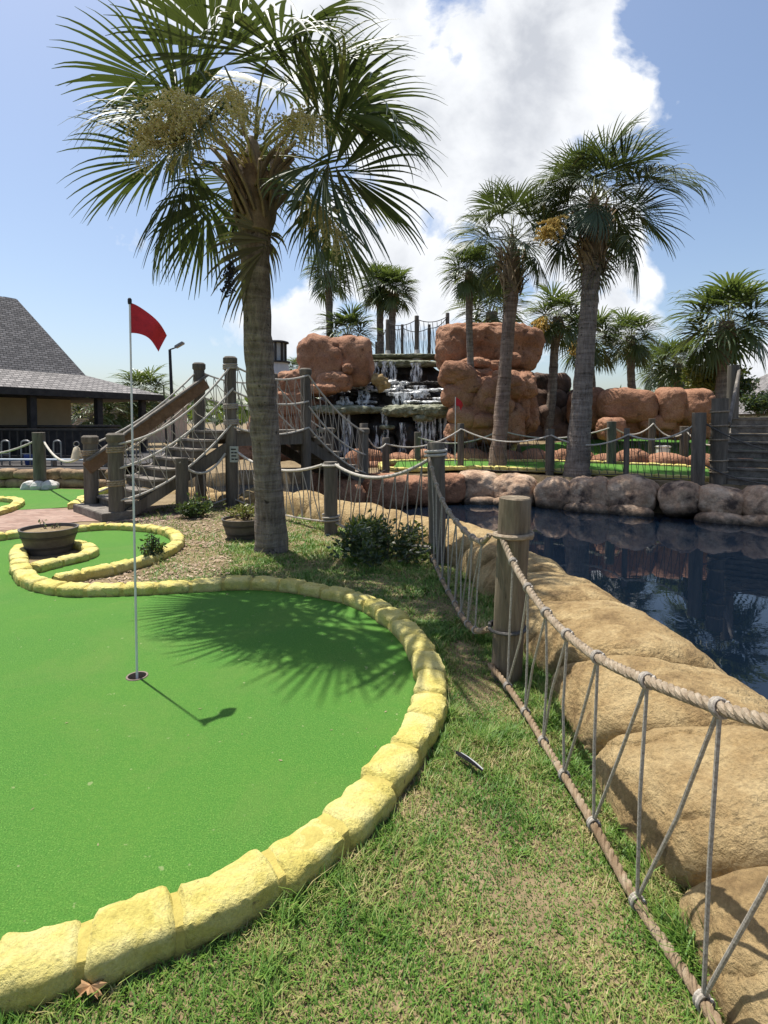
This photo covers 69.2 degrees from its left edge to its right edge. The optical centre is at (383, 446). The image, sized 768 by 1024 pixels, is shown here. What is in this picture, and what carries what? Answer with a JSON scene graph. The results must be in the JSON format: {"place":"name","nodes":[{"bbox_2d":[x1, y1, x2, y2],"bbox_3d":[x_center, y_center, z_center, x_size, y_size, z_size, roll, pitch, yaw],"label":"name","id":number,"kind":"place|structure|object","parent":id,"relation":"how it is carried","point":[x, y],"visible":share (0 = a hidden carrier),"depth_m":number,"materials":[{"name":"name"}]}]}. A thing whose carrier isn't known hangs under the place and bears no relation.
{"place":"outdoors","nodes":[
{"label":"outdoors","id":0,"kind":"place"},
{"bbox_2d":[0,508,179,529],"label":"brick path","id":1,"kind":"structure","parent":0,"point":[17,519],"depth_m":9.37,"materials":[{"name":"pink brick"}]},
{"bbox_2d":[71,400,190,441],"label":"building","id":2,"kind":"structure","parent":0,"point":[182,426],"depth_m":46.32,"materials":[{"name":"white paint"}]},
{"bbox_2d":[0,424,767,1023],"bbox_3d":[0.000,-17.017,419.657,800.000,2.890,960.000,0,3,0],"label":"ground","id":3,"kind":"structure","parent":0,"point":[524,874],"depth_m":1.87,"materials":[{"name":"green plant"}]},
{"bbox_2d":[0,432,82,489],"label":"rope fence","id":4,"kind":"object","parent":3,"relation":"on","point":[39,481],"visible":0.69,"depth_m":13.30,"materials":[{"name":"grey wood"}]},
{"bbox_2d":[71,441,82,458],"bbox_3d":[-5.580,0.056,10.112,0.200,0.327,0.200,0,3,0],"label":"bell","id":5,"kind":"object","parent":4,"relation":"hanging from","point":[76,452],"visible":0.99,"depth_m":10.06,"materials":[{"name":"grey metal"}]},
{"bbox_2d":[0,488,83,509],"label":"putting green","id":6,"kind":"object","parent":3,"relation":"on","point":[45,499],"visible":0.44,"depth_m":12.01,"materials":[{"name":"green carpet"}]},
{"bbox_2d":[0,496,24,515],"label":"stone kerb","id":7,"kind":"structure","parent":6,"relation":"on","point":[16,503],"depth_m":10.38,"materials":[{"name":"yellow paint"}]},
{"bbox_2d":[67,487,107,508],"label":"stone kerb","id":8,"kind":"structure","parent":6,"relation":"on","point":[79,499],"depth_m":10.66,"materials":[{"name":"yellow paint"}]},
{"bbox_2d":[0,468,107,487],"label":"stone wall","id":9,"kind":"structure","parent":3,"relation":"on","point":[63,477],"depth_m":13.61,"materials":[{"name":"beige stone"}]},
{"bbox_2d":[0,296,163,453],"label":"clubhouse","id":10,"kind":"structure","parent":3,"relation":"on","point":[45,379],"depth_m":20.38,"materials":[{"name":"grey"}]},
{"bbox_2d":[0,429,140,457],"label":"deck railing","id":11,"kind":"object","parent":10,"relation":"attached to","point":[80,430],"visible":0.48,"depth_m":16.11,"materials":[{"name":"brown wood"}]},
{"bbox_2d":[0,450,165,468],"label":"deck","id":12,"kind":"structure","parent":3,"relation":"on","point":[64,465],"depth_m":15.84,"materials":[{"name":"grey wood"}]},
{"bbox_2d":[0,440,10,464],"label":"hoop rack","id":13,"kind":"object","parent":12,"relation":"on","point":[9,453],"visible":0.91,"depth_m":15.20,"materials":[{"name":"grey metal"}]},
{"bbox_2d":[20,440,30,464],"bbox_3d":[-9.788,0.150,15.221,0.289,0.692,0.044,0,3,0],"label":"hoop rack","id":14,"kind":"object","parent":12,"relation":"on","point":[21,453],"visible":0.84,"depth_m":15.21,"materials":[{"name":"grey metal"}]},
{"bbox_2d":[23,454,32,464],"bbox_3d":[-9.755,0.352,15.330,0.280,0.280,0.276,0,3,0],"label":"bucket","id":15,"kind":"object","parent":12,"relation":"on","point":[26,462],"visible":0.52,"depth_m":15.23,"materials":[{"name":"blue plastic"}]},
{"bbox_2d":[0,458,107,466],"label":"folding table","id":16,"kind":"object","parent":12,"relation":"on","point":[53,462],"visible":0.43,"depth_m":14.66,"materials":[{"name":"grey plastic"}]},
{"bbox_2d":[53,440,61,464],"bbox_3d":[-8.922,0.150,15.221,0.248,0.692,0.044,0,3,0],"label":"hoop rack","id":17,"kind":"object","parent":12,"relation":"on","point":[54,441],"visible":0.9,"depth_m":15.21,"materials":[{"name":"grey metal"}]},
{"bbox_2d":[0,425,120,455],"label":"counter","id":18,"kind":"object","parent":12,"relation":"on","point":[68,435],"visible":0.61,"depth_m":18.58,"materials":[{"name":"brown wood"}]},
{"bbox_2d":[75,980,106,998],"bbox_3d":[-0.812,1.499,1.544,0.079,0.028,0.055,1,3,19],"label":"dry leaf","id":19,"kind":"object","parent":3,"relation":"on","point":[83,987],"visible":1,"depth_m":1.54,"materials":[{"name":"brown plant"}]},
{"bbox_2d":[71,402,129,428],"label":"palm tree","id":20,"kind":"object","parent":3,"relation":"on","point":[107,416],"visible":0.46,"depth_m":33.66,"materials":[{"name":"green plant"}]},
{"bbox_2d":[103,385,150,440],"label":"palm tree","id":21,"kind":"object","parent":3,"relation":"on","point":[125,421],"visible":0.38,"depth_m":35.40,"materials":[{"name":"green plant"}]},
{"bbox_2d":[108,364,177,445],"bbox_3d":[-16.395,-2.788,37.876,4.945,5.892,5.101,0,3,0],"label":"palm tree","id":22,"kind":"object","parent":3,"relation":"on","point":[146,376],"visible":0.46,"depth_m":37.28,"materials":[{"name":"green plant"}]},
{"bbox_2d":[138,530,168,558],"bbox_3d":[-2.626,1.146,6.354,0.323,0.406,0.382,-1,3,-21],"label":"shrub","id":23,"kind":"object","parent":3,"relation":"on","point":[150,548],"visible":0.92,"depth_m":6.38,"materials":[{"name":"green plant"}]},
{"bbox_2d":[156,382,167,443],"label":"lamp post","id":24,"kind":"object","parent":3,"relation":"on","point":[165,421],"visible":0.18,"depth_m":41.92,"materials":[{"name":"black metal"}]},
{"bbox_2d":[168,341,184,445],"bbox_3d":[-11.107,-2.669,29.912,0.838,5.930,0.320,0,3,0],"label":"lamp post","id":25,"kind":"object","parent":3,"relation":"on","point":[180,344],"visible":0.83,"depth_m":29.81,"materials":[{"name":"black metal"}]},
{"bbox_2d":[81,505,306,583],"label":"mulch","id":26,"kind":"object","parent":3,"relation":"on","point":[180,569],"visible":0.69,"depth_m":7.15,"materials":[{"name":"brown wood"}]},
{"bbox_2d":[173,491,214,518],"bbox_3d":[-3.161,0.983,9.384,0.696,0.482,0.583,-1,3,-30],"label":"shrub","id":27,"kind":"object","parent":3,"relation":"on","point":[191,508],"visible":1,"depth_m":9.31,"materials":[{"name":"green plant"}]},
{"bbox_2d":[0,530,415,939],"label":"putting green","id":28,"kind":"object","parent":3,"relation":"on","point":[130,782],"visible":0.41,"depth_m":2.90,"materials":[{"name":"green carpet"}]},
{"bbox_2d":[28,549,79,562],"bbox_3d":[-3.887,1.281,6.647,0.642,0.001,1.383,-2,3,-39],"label":"planting bed","id":29,"kind":"object","parent":28,"relation":"on","point":[38,558],"visible":0.07,"depth_m":6.54,"materials":[{"name":"soil"}]},
{"bbox_2d":[17,523,78,555],"bbox_3d":[-4.068,1.126,6.772,0.650,0.300,0.650,0,3,0],"label":"planter","id":30,"kind":"object","parent":29,"relation":"on","point":[38,540],"visible":0.98,"depth_m":6.58,"materials":[{"name":"wood"}]},
{"bbox_2d":[38,519,60,528],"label":"seedling plant","id":31,"kind":"object","parent":30,"relation":"in","point":[55,526],"visible":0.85,"depth_m":6.80,"materials":[{"name":"green plant"}]},
{"bbox_2d":[30,540,99,572],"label":"stone kerb","id":32,"kind":"structure","parent":28,"relation":"on","point":[88,550],"depth_m":6.26,"materials":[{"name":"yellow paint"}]},
{"bbox_2d":[0,522,184,582],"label":"stone kerb","id":33,"kind":"structure","parent":28,"relation":"on","point":[176,538],"depth_m":6.49,"materials":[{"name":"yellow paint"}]},
{"bbox_2d":[126,671,147,680],"bbox_3d":[-1.547,1.490,3.494,0.132,0.117,0.132,0,3,0],"label":"golf cup","id":34,"kind":"object","parent":28,"relation":"in","point":[141,676],"visible":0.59,"depth_m":3.53,"materials":[{"name":"plastic"}]},
{"bbox_2d":[128,298,166,678],"bbox_3d":[-1.459,0.309,3.493,0.227,2.438,0.043,-2,3,-35],"label":"flagstick","id":35,"kind":"object","parent":34,"relation":"in","point":[144,323],"visible":0.98,"depth_m":3.44,"materials":[{"name":"white metal"}]},
{"bbox_2d":[73,356,369,521],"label":"wooden bridge","id":36,"kind":"structure","parent":3,"relation":"on","point":[115,503],"depth_m":10.52,"materials":[{"name":"brown wood"}]},
{"bbox_2d":[230,446,238,461],"bbox_3d":[-2.807,0.138,10.434,0.170,0.300,0.019,0,3,8],"label":"sign","id":37,"kind":"object","parent":36,"relation":"attached to","point":[234,450],"visible":1,"depth_m":10.43,"materials":[{"name":"white paint"}]},
{"bbox_2d":[179,452,321,521],"bbox_3d":[-1.933,0.603,9.389,3.162,1.026,1.140,1,3,31],"label":"rope fence","id":38,"kind":"object","parent":36,"relation":"attached to","point":[251,461],"visible":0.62,"depth_m":9.88,"materials":[{"name":"beige fabric"}]},
{"bbox_2d":[0,544,447,1017],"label":"stone kerb","id":39,"kind":"structure","parent":3,"relation":"on","point":[118,941],"depth_m":1.88,"materials":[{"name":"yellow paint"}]},
{"bbox_2d":[221,515,254,540],"bbox_3d":[-1.948,1.124,7.735,0.600,0.280,0.600,0,3,0],"label":"planter","id":40,"kind":"object","parent":3,"relation":"on","point":[239,528],"visible":0.73,"depth_m":7.51,"materials":[{"name":"wood"}]},
{"bbox_2d":[224,502,254,519],"bbox_3d":[-1.980,0.890,7.766,0.527,0.280,0.489,0,3,0],"label":"potted plant","id":41,"kind":"object","parent":40,"relation":"in","point":[243,510],"visible":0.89,"depth_m":7.68,"materials":[{"name":"green plant"}]},
{"bbox_2d":[51,0,447,553],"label":"palm tree","id":42,"kind":"object","parent":3,"relation":"on","point":[255,172],"visible":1,"depth_m":5.60,"materials":[{"name":"green plant"}]},
{"bbox_2d":[273,340,289,373],"bbox_3d":[-6.481,-3.181,33.894,3.400,6.600,3.400,0,3,0],"label":"lighthouse","id":43,"kind":"object","parent":3,"relation":"on","point":[281,362],"visible":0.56,"depth_m":33.35,"materials":[{"name":"paint"}]},
{"bbox_2d":[287,357,297,370],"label":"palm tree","id":44,"kind":"object","parent":3,"relation":"on","point":[294,363],"visible":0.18,"depth_m":39.41,"materials":[{"name":"green plant"}]},
{"bbox_2d":[238,333,374,461],"bbox_3d":[-2.712,-1.673,19.065,4.144,4.384,3.912,1,3,28],"label":"rock formation","id":45,"kind":"object","parent":3,"relation":"on","point":[336,365],"visible":0.52,"depth_m":18.42,"materials":[{"name":"brown stone"}]},
{"bbox_2d":[299,244,359,335],"bbox_3d":[-2.354,-4.632,24.919,2.858,8.692,2.962,0,3,0],"label":"palm tree","id":46,"kind":"object","parent":3,"relation":"on","point":[319,293],"visible":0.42,"depth_m":24.59,"materials":[{"name":"green plant"}]},
{"bbox_2d":[310,302,384,349],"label":"palm tree","id":47,"kind":"object","parent":3,"relation":"on","point":[351,320],"visible":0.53,"depth_m":23.36,"materials":[{"name":"green plant"}]},
{"bbox_2d":[345,511,391,537],"bbox_3d":[-0.203,1.056,6.989,0.613,0.532,0.522,0,3,0],"label":"grass tuft","id":48,"kind":"object","parent":3,"relation":"on","point":[353,522],"visible":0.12,"depth_m":6.92,"materials":[{"name":"green plant"}]},
{"bbox_2d":[354,260,406,353],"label":"palm tree","id":49,"kind":"object","parent":3,"relation":"on","point":[380,325],"visible":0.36,"depth_m":25.46,"materials":[{"name":"green plant"}]},
{"bbox_2d":[325,509,437,566],"bbox_3d":[-0.034,1.077,6.528,1.278,0.644,1.320,0,3,0],"label":"shrub","id":50,"kind":"object","parent":3,"relation":"on","point":[363,547],"visible":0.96,"depth_m":6.42,"materials":[{"name":"green plant"}]},
{"bbox_2d":[311,353,464,457],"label":"waterfall cliff","id":51,"kind":"structure","parent":3,"relation":"on","point":[396,400],"depth_m":18.77,"materials":[{"name":"black stone"}]},
{"bbox_2d":[375,313,448,360],"bbox_3d":[1.190,-4.189,21.698,2.866,2.176,1.750,0,3,-10],"label":"rope fence","id":52,"kind":"object","parent":51,"relation":"on","point":[388,345],"visible":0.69,"depth_m":21.60,"materials":[{"name":"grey wood"}]},
{"bbox_2d":[363,264,421,353],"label":"palm tree","id":53,"kind":"object","parent":3,"relation":"on","point":[393,299],"visible":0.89,"depth_m":24.75,"materials":[{"name":"green plant"}]},
{"bbox_2d":[124,384,742,425],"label":"treeline","id":54,"kind":"object","parent":3,"relation":"on","point":[211,407],"visible":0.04,"depth_m":65.44,"materials":[{"name":"green plant"}]},
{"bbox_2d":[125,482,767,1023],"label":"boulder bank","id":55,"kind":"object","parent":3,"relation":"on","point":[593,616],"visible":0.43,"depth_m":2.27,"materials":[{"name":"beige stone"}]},
{"bbox_2d":[435,243,496,447],"bbox_3d":[2.609,-2.743,17.276,2.184,6.874,2.271,0,3,0],"label":"palm tree","id":56,"kind":"object","parent":3,"relation":"on","point":[468,289],"visible":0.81,"depth_m":17.09,"materials":[{"name":"green plant"}]},
{"bbox_2d":[454,750,482,770],"bbox_3d":[0.389,1.440,2.573,0.031,0.022,0.192,-2,3,-35],"label":"feather","id":57,"kind":"object","parent":3,"relation":"on","point":[469,760],"visible":1,"depth_m":2.56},
{"bbox_2d":[435,322,545,445],"bbox_3d":[3.575,-2.101,18.359,3.769,4.218,3.152,0,3,0],"label":"rock formation","id":58,"kind":"object","parent":3,"relation":"on","point":[472,389],"visible":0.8,"depth_m":17.65,"materials":[{"name":"brown stone"}]},
{"bbox_2d":[445,278,537,323],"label":"palm tree","id":59,"kind":"object","parent":3,"relation":"on","point":[490,316],"visible":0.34,"depth_m":26.36,"materials":[{"name":"green plant"}]},
{"bbox_2d":[443,175,579,471],"bbox_3d":[3.338,-3.060,15.035,3.742,7.842,3.780,0,3,0],"label":"palm tree","id":60,"kind":"object","parent":3,"relation":"on","point":[510,277],"visible":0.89,"depth_m":14.78,"materials":[{"name":"green plant"}]},
{"bbox_2d":[360,413,706,485],"bbox_3d":[3.348,0.008,13.634,7.618,1.634,2.234,0,3,10],"label":"rope fence","id":61,"kind":"object","parent":3,"relation":"on","point":[698,441],"visible":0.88,"depth_m":13.33,"materials":[{"name":"grey wood"}]},
{"bbox_2d":[311,470,767,526],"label":"boulder bank","id":62,"kind":"object","parent":3,"relation":"on","point":[633,494],"visible":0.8,"depth_m":12.53,"materials":[{"name":"stone"}]},
{"bbox_2d":[377,458,709,481],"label":"stone kerb","id":63,"kind":"structure","parent":3,"relation":"on","point":[475,467],"depth_m":14.56,"materials":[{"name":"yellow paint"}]},
{"bbox_2d":[322,442,767,1023],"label":"rope fence","id":64,"kind":"object","parent":3,"relation":"on","point":[514,586],"visible":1,"depth_m":2.79,"materials":[{"name":"grey fabric"}]},
{"bbox_2d":[345,448,747,467],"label":"rock wall","id":65,"kind":"structure","parent":3,"relation":"on","point":[665,456],"depth_m":16.62,"materials":[{"name":"brown stone"}]},
{"bbox_2d":[520,281,598,436],"bbox_3d":[6.262,-2.933,19.791,2.936,5.716,2.858,0,3,0],"label":"palm tree","id":66,"kind":"object","parent":3,"relation":"on","point":[554,331],"visible":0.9,"depth_m":19.61,"materials":[{"name":"green plant"}]},
{"bbox_2d":[414,419,709,463],"bbox_3d":[5.287,-0.074,16.507,8.770,1.548,2.011,0,3,0],"label":"rope fence","id":67,"kind":"object","parent":3,"relation":"on","point":[611,428],"visible":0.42,"depth_m":16.56,"materials":[{"name":"brown wood"}]},
{"bbox_2d":[394,461,759,477],"bbox_3d":[4.949,0.559,14.685,9.650,0.129,3.096,1,3,15],"label":"putting green","id":68,"kind":"object","parent":3,"relation":"on","point":[661,469],"visible":0.35,"depth_m":15.02,"materials":[{"name":"green carpet"}]},
{"bbox_2d":[455,396,462,463],"bbox_3d":[2.115,-0.448,15.663,0.300,1.968,0.056,-2,3,-36],"label":"flagstick","id":69,"kind":"object","parent":68,"relation":"on","point":[458,402],"visible":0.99,"depth_m":15.60,"materials":[{"name":"red paint"}]},
{"bbox_2d":[524,372,630,439],"bbox_3d":[6.787,-1.130,20.527,4.351,3.313,1.879,0,3,0],"label":"rock formation","id":70,"kind":"object","parent":3,"relation":"on","point":[560,426],"visible":0.3,"depth_m":20.19,"materials":[{"name":"brown stone"}]},
{"bbox_2d":[549,304,630,386],"bbox_3d":[8.074,-2.837,21.964,3.331,5.106,3.107,0,3,0],"label":"palm tree","id":71,"kind":"object","parent":3,"relation":"on","point":[599,362],"visible":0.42,"depth_m":21.42,"materials":[{"name":"green plant"}]},
{"bbox_2d":[523,108,721,476],"bbox_3d":[5.572,-3.383,13.745,4.572,8.607,4.036,0,3,0],"label":"palm tree","id":72,"kind":"object","parent":3,"relation":"on","point":[596,224],"visible":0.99,"depth_m":13.44,"materials":[{"name":"green plant"}]},
{"bbox_2d":[596,307,669,388],"bbox_3d":[10.230,-3.092,23.383,3.098,5.490,3.115,0,3,0],"label":"palm tree","id":73,"kind":"object","parent":3,"relation":"on","point":[638,354],"visible":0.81,"depth_m":22.96,"materials":[{"name":"green plant"}]},
{"bbox_2d":[510,438,758,450],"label":"stone kerb","id":74,"kind":"structure","parent":3,"relation":"on","point":[515,446],"depth_m":18.52,"materials":[{"name":"yellow paint"}]},
{"bbox_2d":[625,337,687,390],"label":"palm tree","id":75,"kind":"object","parent":3,"relation":"on","point":[646,378],"visible":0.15,"depth_m":32.58,"materials":[{"name":"green plant"}]},
{"bbox_2d":[637,333,705,391],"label":"palm tree","id":76,"kind":"object","parent":3,"relation":"on","point":[674,374],"visible":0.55,"depth_m":24.51,"materials":[{"name":"green plant"}]},
{"bbox_2d":[658,268,767,443],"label":"palm tree","id":77,"kind":"object","parent":3,"relation":"on","point":[728,338],"visible":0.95,"depth_m":18.43,"materials":[{"name":"green plant"}]},
{"bbox_2d":[680,357,752,393],"bbox_3d":[11.685,-2.585,19.747,2.197,1.777,2.125,1,3,20],"label":"bush","id":78,"kind":"object","parent":3,"relation":"on","point":[698,382],"visible":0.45,"depth_m":19.47,"materials":[{"name":"green plant"}]},
{"bbox_2d":[705,365,767,485],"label":"wooden stairs","id":79,"kind":"structure","parent":3,"relation":"on","point":[733,435],"depth_m":12.11,"materials":[{"name":"grey wood"}]},
{"bbox_2d":[714,365,760,397],"bbox_3d":[12.476,-2.271,20.300,2.007,1.641,2.360,0,3,0],"label":"bush","id":80,"kind":"object","parent":3,"relation":"on","point":[745,387],"visible":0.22,"depth_m":19.62,"materials":[{"name":"green plant"}]},
{"bbox_2d":[739,386,767,416],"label":"bush","id":81,"kind":"object","parent":3,"relation":"on","point":[757,403],"visible":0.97,"depth_m":16.84,"materials":[{"name":"green plant"}]},
{"bbox_2d":[739,374,767,419],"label":"building","id":82,"kind":"structure","parent":3,"relation":"on","point":[763,383],"depth_m":27.93,"materials":[{"name":"grey"}]},
{"bbox_2d":[0,0,767,423],"label":"sky","id":83,"kind":"structure","parent":0,"point":[516,79],"materials":[{"name":"blue"}]},
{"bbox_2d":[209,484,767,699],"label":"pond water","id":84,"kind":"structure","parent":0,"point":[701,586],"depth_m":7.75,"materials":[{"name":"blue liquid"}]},
{"bbox_2d":[520,439,709,455],"bbox_3d":[8.700,0.099,18.222,8.600,0.750,3.600,0,3,0],"label":"putting green","id":85,"kind":"object","parent":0,"point":[619,442],"visible":0.22,"depth_m":18.81,"materials":[{"name":"green carpet"}]},
{"bbox_2d":[566,387,715,440],"bbox_3d":[8.808,-1.139,18.795,4.667,1.847,2.783,0,3,0],"label":"rock formation","id":86,"kind":"object","parent":85,"relation":"on","point":[670,410],"visible":0.7,"depth_m":17.94,"materials":[{"name":"brown stone"}]},
{"bbox_2d":[654,445,670,452],"bbox_3d":[8.605,0.217,17.226,0.400,0.520,0.340,0,3,0],"label":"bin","id":87,"kind":"object","parent":85,"relation":"on","point":[665,448],"visible":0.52,"depth_m":17.07,"materials":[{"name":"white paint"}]}
]}

